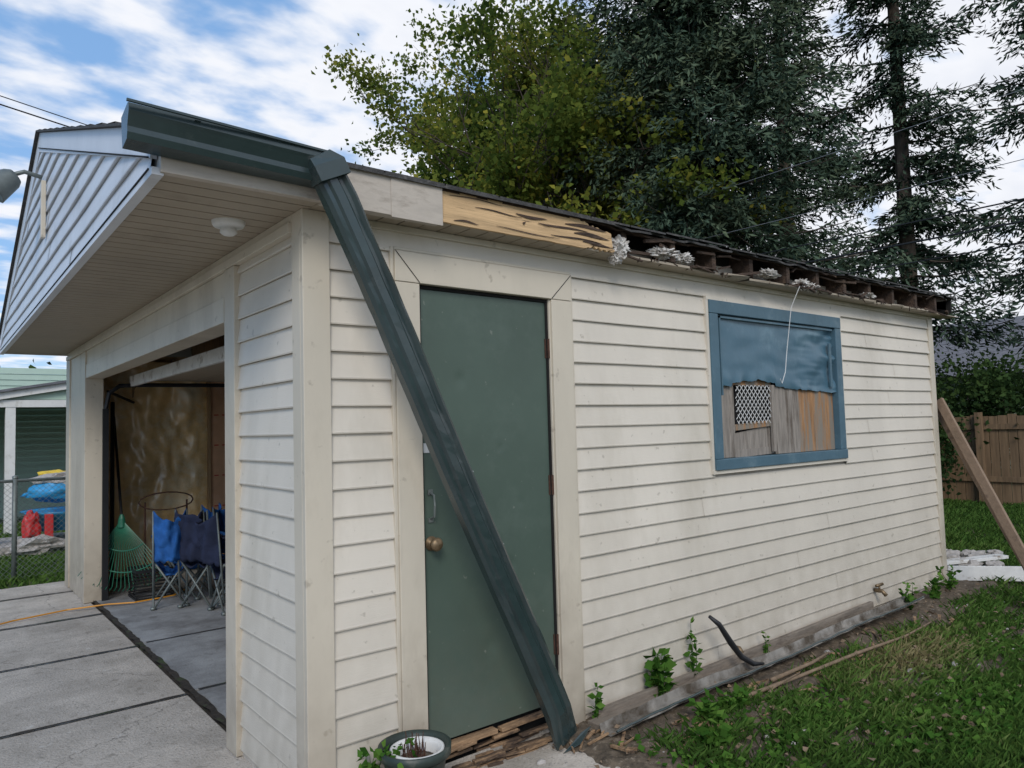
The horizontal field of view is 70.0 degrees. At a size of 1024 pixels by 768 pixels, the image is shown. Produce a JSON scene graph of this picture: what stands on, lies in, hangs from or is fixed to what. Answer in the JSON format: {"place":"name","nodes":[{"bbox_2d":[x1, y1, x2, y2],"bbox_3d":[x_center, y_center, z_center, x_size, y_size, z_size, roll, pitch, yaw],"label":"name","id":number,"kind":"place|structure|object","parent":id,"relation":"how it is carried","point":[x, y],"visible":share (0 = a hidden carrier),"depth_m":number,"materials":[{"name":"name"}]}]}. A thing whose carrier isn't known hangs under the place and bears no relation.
{"place":"outdoors","nodes":[
{"label":"outdoors","id":0,"kind":"place"},
{"bbox_2d":[0,521,64,588],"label":"yard grass","id":1,"kind":"structure","parent":0,"point":[22,580],"depth_m":8.66,"materials":[{"name":"green plant"}]},
{"bbox_2d":[0,383,65,533],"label":"porch posts and trim","id":2,"kind":"object","parent":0,"point":[10,406],"visible":0.27,"depth_m":12.10,"materials":[{"name":"white wood"}]},
{"bbox_2d":[0,389,65,399],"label":"porch gable","id":3,"kind":"structure","parent":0,"point":[57,395],"depth_m":12.47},
{"bbox_2d":[0,581,619,767],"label":"driveway","id":4,"kind":"structure","parent":0,"point":[97,687],"depth_m":4.23,"materials":[{"name":"concrete"}]},
{"bbox_2d":[0,589,184,624],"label":"extension cord","id":5,"kind":"object","parent":4,"relation":"on","point":[84,607],"visible":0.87,"depth_m":6.51,"materials":[{"name":"orange rubber"}]},
{"bbox_2d":[360,747,380,767],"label":"weed plant","id":6,"kind":"object","parent":4,"relation":"on","point":[364,764],"visible":0.61,"depth_m":2.95,"materials":[{"name":"green plant"}]},
{"bbox_2d":[356,729,450,767],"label":"plant pot","id":7,"kind":"object","parent":4,"relation":"on","point":[421,748],"visible":1,"depth_m":2.91,"materials":[{"name":"green plastic"}]},
{"bbox_2d":[308,149,590,753],"bbox_3d":[-0.194,0.415,3.126,1.421,2.589,0.091,1,-4,-41],"label":"downspout","id":8,"kind":"object","parent":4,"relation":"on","point":[330,182],"visible":0.96,"depth_m":3.02,"materials":[{"name":"green paint"}]},
{"bbox_2d":[0,89,1023,273],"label":"power line","id":9,"kind":"object","parent":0,"point":[979,229],"visible":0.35,"depth_m":10.07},
{"bbox_2d":[0,468,1023,767],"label":"ground","id":10,"kind":"structure","parent":0,"point":[884,764],"depth_m":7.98,"materials":[{"name":"green plant"}]},
{"bbox_2d":[1,358,61,432],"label":"distant trees","id":11,"kind":"object","parent":10,"relation":"on","point":[31,366],"depth_m":44.39,"materials":[{"name":"green plant"}]},
{"bbox_2d":[0,368,65,517],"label":"house siding","id":12,"kind":"object","parent":10,"relation":"on","point":[44,449],"depth_m":14.97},
{"bbox_2d":[0,469,65,556],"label":"yard toys","id":13,"kind":"object","parent":10,"relation":"on","point":[53,473],"visible":0.62,"depth_m":10.14,"materials":[{"name":"plastic"}]},
{"bbox_2d":[0,475,65,583],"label":"chain link fence","id":14,"kind":"object","parent":10,"relation":"on","point":[14,480],"visible":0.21,"depth_m":8.06,"materials":[{"name":"grey metal"}]},
{"bbox_2d":[0,380,65,391],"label":"porch roof","id":15,"kind":"structure","parent":10,"relation":"on","point":[31,386],"depth_m":12.22,"materials":[{"name":"metal"}]},
{"bbox_2d":[0,121,958,767],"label":"garage","id":16,"kind":"structure","parent":10,"relation":"on","point":[664,437],"depth_m":3.86,"materials":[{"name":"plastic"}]},
{"bbox_2d":[109,402,114,588],"bbox_3d":[-4.168,1.102,7.453,0.204,1.861,0.625,0,-4,-28],"label":"tool pole","id":17,"kind":"object","parent":16,"relation":"in","point":[112,450],"visible":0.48,"depth_m":7.50,"materials":[{"name":"black plastic"}]},
{"bbox_2d":[78,419,162,590],"bbox_3d":[-3.939,1.123,7.144,1.403,1.660,0.598,-5,-5,42],"label":"leaf rake","id":18,"kind":"object","parent":16,"relation":"on","point":[122,527],"visible":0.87,"depth_m":6.95,"materials":[{"name":"green plastic"}]},
{"bbox_2d":[128,562,174,600],"bbox_3d":[-3.443,1.887,6.984,0.340,0.286,0.340,1,-4,-39],"label":"milk crate","id":19,"kind":"object","parent":16,"relation":"on","point":[134,590],"visible":0.62,"depth_m":6.86,"materials":[{"name":"black plastic"}]},
{"bbox_2d":[138,491,193,584],"bbox_3d":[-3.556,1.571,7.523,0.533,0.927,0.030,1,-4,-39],"label":"tomato cage","id":20,"kind":"object","parent":16,"relation":"on","point":[186,505],"visible":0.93,"depth_m":7.43,"materials":[{"name":"metal"}]},
{"bbox_2d":[150,508,189,610],"bbox_3d":[-3.086,1.554,6.606,0.318,0.877,0.640,0,-4,-25],"label":"folding chair","id":21,"kind":"object","parent":16,"relation":"on","point":[166,536],"visible":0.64,"depth_m":6.39,"materials":[{"name":"blue fabric"}]},
{"bbox_2d":[156,362,224,381],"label":"overhead door panels","id":22,"kind":"structure","parent":16,"relation":"in","point":[213,373],"depth_m":6.77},
{"bbox_2d":[161,503,221,599],"bbox_3d":[-3.004,1.569,6.936,0.643,0.882,0.270,-3,-4,25],"label":"folding chair","id":23,"kind":"object","parent":16,"relation":"on","point":[210,515],"visible":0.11,"depth_m":6.85,"materials":[{"name":"blue metal"}]},
{"bbox_2d":[174,508,225,608],"bbox_3d":[-2.735,1.539,6.603,0.380,0.886,0.584,-3,-3,15],"label":"folding chair","id":24,"kind":"object","parent":16,"relation":"on","point":[190,553],"visible":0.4,"depth_m":6.39,"materials":[{"name":"blue fabric"}]},
{"bbox_2d":[195,510,225,615],"bbox_3d":[-2.426,1.522,6.358,0.315,0.874,0.643,-5,-5,44],"label":"folding chair","id":25,"kind":"object","parent":16,"relation":"on","point":[209,536],"visible":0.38,"depth_m":6.15,"materials":[{"name":"blue fabric"}]},
{"bbox_2d":[212,507,225,605],"bbox_3d":[-2.410,1.539,6.682,0.589,0.877,0.435,-2,-3,5],"label":"folding chair","id":26,"kind":"object","parent":16,"relation":"on","point":[221,514],"visible":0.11,"depth_m":6.69,"materials":[{"name":"blue fabric"}]},
{"bbox_2d":[121,98,327,188],"bbox_3d":[-0.991,-0.835,2.600,0.710,0.140,0.140,1,-4,-39],"label":"rain gutter","id":27,"kind":"object","parent":16,"relation":"attached to","point":[153,129],"visible":0.95,"depth_m":2.53,"materials":[{"name":"green paint"}]},
{"bbox_2d":[420,289,554,737],"bbox_3d":[-0.105,0.584,3.503,0.764,2.023,0.010,1,-4,-39],"label":"service door","id":28,"kind":"structure","parent":16,"relation":"in","point":[485,356],"depth_m":3.49,"materials":[{"name":"green paint"}]},
{"bbox_2d":[708,299,847,470],"bbox_3d":[1.887,0.016,5.129,1.654,1.079,0.076,1,-4,-39],"label":"window frame","id":29,"kind":"structure","parent":16,"relation":"in","point":[715,307],"depth_m":5.00,"materials":[{"name":"blue paint"}]},
{"bbox_2d":[311,0,804,246],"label":"maple tree","id":30,"kind":"object","parent":10,"relation":"on","point":[498,150],"visible":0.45,"depth_m":14.59,"materials":[{"name":"green plant"}]},
{"bbox_2d":[395,0,758,193],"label":"maple tree","id":31,"kind":"object","parent":10,"relation":"on","point":[447,69],"visible":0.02,"depth_m":27.04,"materials":[{"name":"green plant"}]},
{"bbox_2d":[535,0,913,285],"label":"spruce tree","id":32,"kind":"object","parent":10,"relation":"on","point":[722,95],"visible":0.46,"depth_m":13.66,"materials":[{"name":"green plant"}]},
{"bbox_2d":[705,0,890,265],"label":"spruce tree","id":33,"kind":"object","parent":10,"relation":"on","point":[812,46],"visible":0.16,"depth_m":16.66,"materials":[{"name":"green plant"}]},
{"bbox_2d":[609,605,1023,767],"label":"ground cover weeds","id":34,"kind":"object","parent":10,"relation":"on","point":[805,762],"visible":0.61,"depth_m":3.61,"materials":[{"name":"green plant"}]},
{"bbox_2d":[811,0,1023,360],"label":"spruce tree","id":35,"kind":"object","parent":10,"relation":"on","point":[899,44],"visible":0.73,"depth_m":14.95,"materials":[{"name":"green plant"}]},
{"bbox_2d":[933,341,965,403],"bbox_3d":[7.463,0.461,15.354,3.784,3.627,3.532,1,-4,-39],"label":"shrub","id":36,"kind":"object","parent":10,"relation":"on","point":[942,374],"visible":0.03,"depth_m":14.67,"materials":[{"name":"green plant"}]},
{"bbox_2d":[936,383,991,494],"bbox_3d":[7.088,1.021,12.988,2.171,2.258,2.416,1,-4,-39],"label":"shrub","id":37,"kind":"object","parent":10,"relation":"on","point":[943,436],"visible":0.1,"depth_m":12.34,"materials":[{"name":"green plant"}]},
{"bbox_2d":[946,549,1004,565],"bbox_3d":[4.582,1.803,7.437,0.737,0.212,1.234,-4,-4,34],"label":"rock pile","id":38,"kind":"object","parent":10,"relation":"on","point":[963,554],"visible":0.35,"depth_m":7.48,"materials":[{"name":"stone"}]},
{"bbox_2d":[933,315,1023,467],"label":"house","id":39,"kind":"structure","parent":10,"relation":"on","point":[1018,320],"depth_m":21.78,"materials":[{"name":"grey"}]},
{"bbox_2d":[935,342,1023,484],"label":"shrub","id":40,"kind":"object","parent":10,"relation":"on","point":[971,389],"visible":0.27,"depth_m":13.43,"materials":[{"name":"green plant"}]},
{"bbox_2d":[936,0,1023,360],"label":"spruce tree","id":41,"kind":"object","parent":10,"relation":"on","point":[985,220],"visible":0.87,"depth_m":13.76,"materials":[{"name":"green plant"}]},
{"bbox_2d":[939,412,1023,504],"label":"wood fence","id":42,"kind":"object","parent":10,"relation":"on","point":[987,458],"visible":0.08,"depth_m":12.60,"materials":[{"name":"brown wood"}]},
{"bbox_2d":[951,350,1023,455],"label":"shrub","id":43,"kind":"object","parent":10,"relation":"on","point":[1017,401],"visible":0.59,"depth_m":13.16,"materials":[{"name":"green plant"}]},
{"bbox_2d":[0,0,1023,374],"label":"sky","id":44,"kind":"structure","parent":0,"point":[247,64],"materials":[{"name":"blue"}]},
{"bbox_2d":[541,580,1023,767],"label":"soil","id":45,"kind":"structure","parent":0,"point":[604,752],"depth_m":4.11,"materials":[{"name":"brown soil"}]},
{"bbox_2d":[587,683,605,717],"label":"weed plant","id":46,"kind":"object","parent":45,"relation":"on","point":[599,705],"visible":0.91,"depth_m":3.72,"materials":[{"name":"green plant"}]},
{"bbox_2d":[643,646,677,697],"bbox_3d":[0.826,1.612,4.035,0.278,0.293,0.193,10,-12,-74],"label":"weed plant","id":47,"kind":"object","parent":45,"relation":"on","point":[662,670],"visible":0.93,"depth_m":4.04,"materials":[{"name":"green plant"}]},
{"bbox_2d":[683,617,704,675],"bbox_3d":[1.053,1.561,4.259,0.104,0.408,0.101,-1,-4,-16],"label":"weed plant","id":48,"kind":"object","parent":45,"relation":"on","point":[691,665],"visible":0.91,"depth_m":4.25,"materials":[{"name":"green plant"}]},
{"bbox_2d":[685,688,728,722],"bbox_3d":[1.010,1.639,3.708,0.214,0.191,0.194,-4,-4,33],"label":"weed plant","id":49,"kind":"object","parent":45,"relation":"on","point":[707,707],"visible":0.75,"depth_m":3.70,"materials":[{"name":"green plant"}]},
{"bbox_2d":[681,716,735,746],"bbox_3d":[0.925,1.648,3.420,0.254,0.145,0.186,-2,-3,4],"label":"weed plant","id":50,"kind":"object","parent":45,"relation":"on","point":[704,733],"visible":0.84,"depth_m":3.42,"materials":[{"name":"green plant"}]},
{"bbox_2d":[588,601,873,731],"bbox_3d":[1.598,1.701,4.626,3.081,0.110,0.125,1,-4,-39],"label":"fallen fascia board","id":51,"kind":"object","parent":45,"relation":"on","point":[622,705],"visible":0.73,"depth_m":4.40,"materials":[{"name":"grey wood"}]},
{"bbox_2d":[716,682,751,709],"bbox_3d":[1.161,1.660,3.856,0.205,0.160,0.154,1,-4,-39],"label":"weed plant","id":52,"kind":"object","parent":45,"relation":"on","point":[741,694],"visible":0.84,"depth_m":3.84,"materials":[{"name":"green plant"}]},
{"bbox_2d":[569,614,954,753],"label":"wood scraps","id":53,"kind":"object","parent":45,"relation":"on","point":[631,750],"visible":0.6,"depth_m":3.59,"materials":[{"name":"brown wood"}]},
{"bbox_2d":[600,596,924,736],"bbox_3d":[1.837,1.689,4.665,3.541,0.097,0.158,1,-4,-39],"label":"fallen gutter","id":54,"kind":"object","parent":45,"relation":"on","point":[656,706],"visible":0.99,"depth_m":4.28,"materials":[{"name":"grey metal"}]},
{"bbox_2d":[760,630,770,652],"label":"weed plant","id":55,"kind":"object","parent":45,"relation":"on","point":[765,647],"visible":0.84,"depth_m":4.66,"materials":[{"name":"green plant"}]},
{"bbox_2d":[537,604,1013,764],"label":"pebbles","id":56,"kind":"object","parent":45,"relation":"on","point":[541,761],"visible":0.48,"depth_m":3.67,"materials":[{"name":"stone"}]},
{"bbox_2d":[552,583,1023,767],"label":"fallen leaves","id":57,"kind":"object","parent":45,"relation":"on","point":[840,706],"depth_m":4.21,"materials":[{"name":"brown plant"}]},
{"bbox_2d":[708,615,764,665],"bbox_3d":[1.325,1.517,4.332,0.356,0.328,0.050,-1,-4,-18],"label":"black hose piece","id":58,"kind":"object","parent":57,"relation":"on","point":[733,645],"visible":1,"depth_m":4.31,"materials":[{"name":"plastic"}]},
{"bbox_2d":[898,582,918,609],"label":"weed plant","id":59,"kind":"object","parent":45,"relation":"on","point":[909,597],"visible":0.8,"depth_m":5.73,"materials":[{"name":"green plant"}]},
{"bbox_2d":[922,572,944,598],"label":"weed plant","id":60,"kind":"object","parent":45,"relation":"on","point":[934,593],"visible":0.94,"depth_m":5.99,"materials":[{"name":"green plant"}]},
{"bbox_2d":[935,564,961,589],"bbox_3d":[3.803,1.686,6.333,0.274,0.251,0.168,1,-4,-39],"label":"weed plant","id":61,"kind":"object","parent":45,"relation":"on","point":[949,585],"visible":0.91,"depth_m":6.32,"materials":[{"name":"green plant"}]},
{"bbox_2d":[937,398,1023,569],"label":"leaning plank","id":62,"kind":"object","parent":45,"relation":"on","point":[952,429],"visible":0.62,"depth_m":6.26,"materials":[{"name":"brown wood"}]},
{"bbox_2d":[947,554,1023,580],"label":"scrap board","id":63,"kind":"object","parent":45,"relation":"on","point":[971,573],"visible":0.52,"depth_m":6.67,"materials":[{"name":"white paint"}]}
]}

